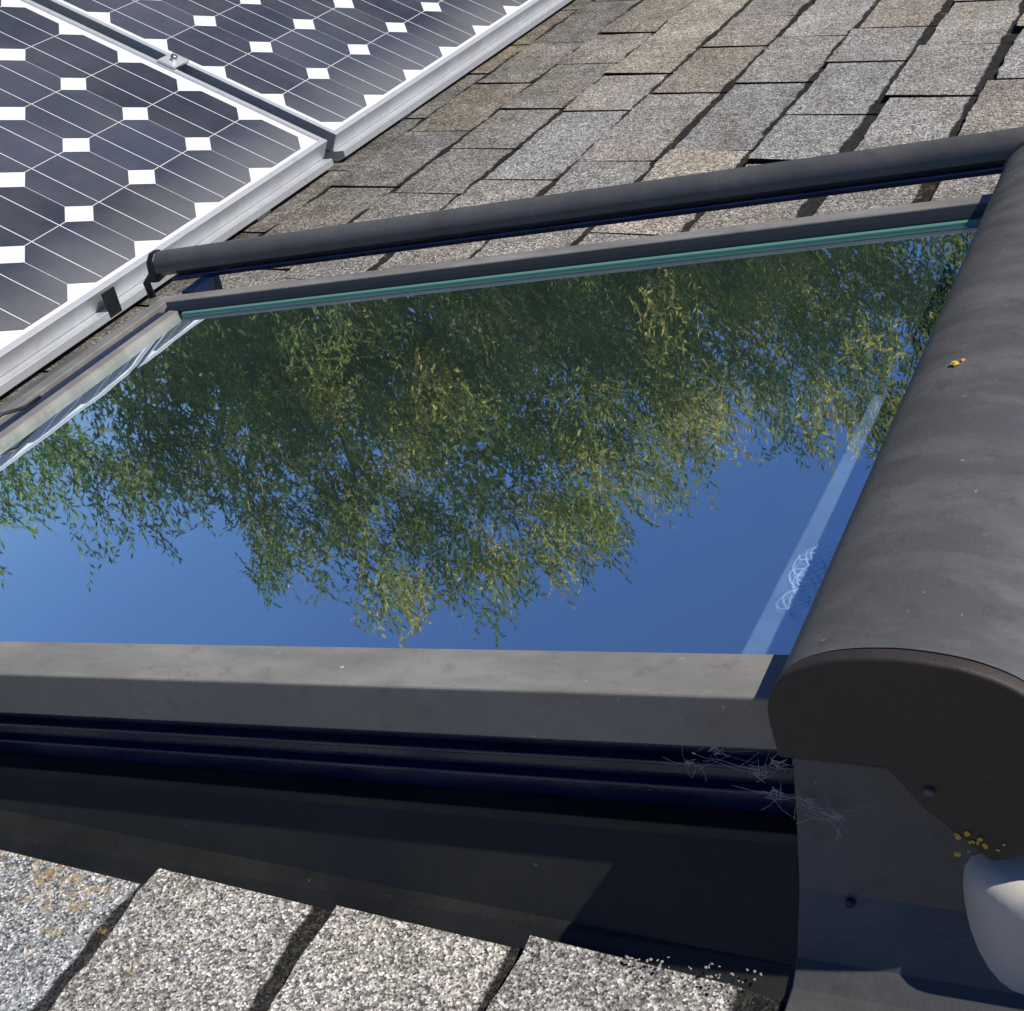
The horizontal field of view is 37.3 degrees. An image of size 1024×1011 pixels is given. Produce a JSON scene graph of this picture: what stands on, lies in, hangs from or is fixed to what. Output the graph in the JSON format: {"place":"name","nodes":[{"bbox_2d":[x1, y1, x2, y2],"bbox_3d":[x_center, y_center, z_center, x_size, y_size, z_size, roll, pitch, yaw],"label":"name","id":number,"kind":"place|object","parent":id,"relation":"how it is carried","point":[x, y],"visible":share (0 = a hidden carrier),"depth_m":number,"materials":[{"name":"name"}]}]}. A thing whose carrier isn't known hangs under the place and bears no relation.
{"place":"outdoors","nodes":[
{"label":"outdoors","id":0,"kind":"place"},
{"bbox_2d":[0,194,1023,1010],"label":"roof skylight","id":1,"kind":"object","parent":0,"point":[472,598],"visible":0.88,"depth_m":1.06},
{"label":"far slope","id":2,"kind":"object","parent":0,"visible":0},
{"bbox_2d":[0,0,571,395],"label":"panel mounting rack","id":3,"kind":"object","parent":2,"relation":"on","point":[115,305],"visible":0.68,"depth_m":2.43,"materials":[{"name":"metal"}]},
{"bbox_2d":[0,0,326,376],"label":"solar panel","id":4,"kind":"object","parent":3,"relation":"on","point":[119,162],"visible":1,"depth_m":2.35,"materials":[{"name":"glass"}]},
{"bbox_2d":[31,0,555,151],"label":"solar panel","id":5,"kind":"object","parent":3,"relation":"on","point":[336,74],"visible":0.95,"depth_m":2.78,"materials":[{"name":"glass"}]},
{"bbox_2d":[963,853,1023,993],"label":"cream vent cover","id":6,"kind":"object","parent":2,"relation":"on","point":[993,896],"visible":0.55,"depth_m":0.78,"materials":[{"name":"plastic"}]},
{"label":"roof","id":7,"kind":"object","parent":2,"relation":"on","visible":0},
{"bbox_2d":[0,0,1023,1010],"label":"shingles","id":8,"kind":"object","parent":7,"relation":"on","point":[585,93],"visible":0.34,"depth_m":2.19,"materials":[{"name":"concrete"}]},
{"bbox_2d":[625,955,761,990],"bbox_3d":[0.149,0.271,0.820,0.200,0.005,0.044,1,31,27],"label":"flashing grit","id":9,"kind":"object","parent":8,"relation":"on","point":[662,961],"visible":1,"depth_m":0.86,"materials":[{"name":"grey"}]},
{"bbox_2d":[143,127,1023,298],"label":"shutter guide rail","id":10,"kind":"object","parent":7,"relation":"attached to","point":[953,158],"visible":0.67,"depth_m":1.62,"materials":[{"name":"metal"}]},
{"bbox_2d":[663,738,874,840],"bbox_3d":[0.138,0.149,0.831,0.120,0.053,0.019,22,39,27],"label":"cobweb","id":11,"kind":"object","parent":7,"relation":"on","point":[688,762],"visible":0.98,"depth_m":0.83,"materials":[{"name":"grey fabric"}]},
{"bbox_2d":[768,141,1023,907],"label":"roller shutter box","id":12,"kind":"object","parent":7,"relation":"on","point":[904,665],"visible":1,"depth_m":0.79,"materials":[{"name":"paint"}]}
]}

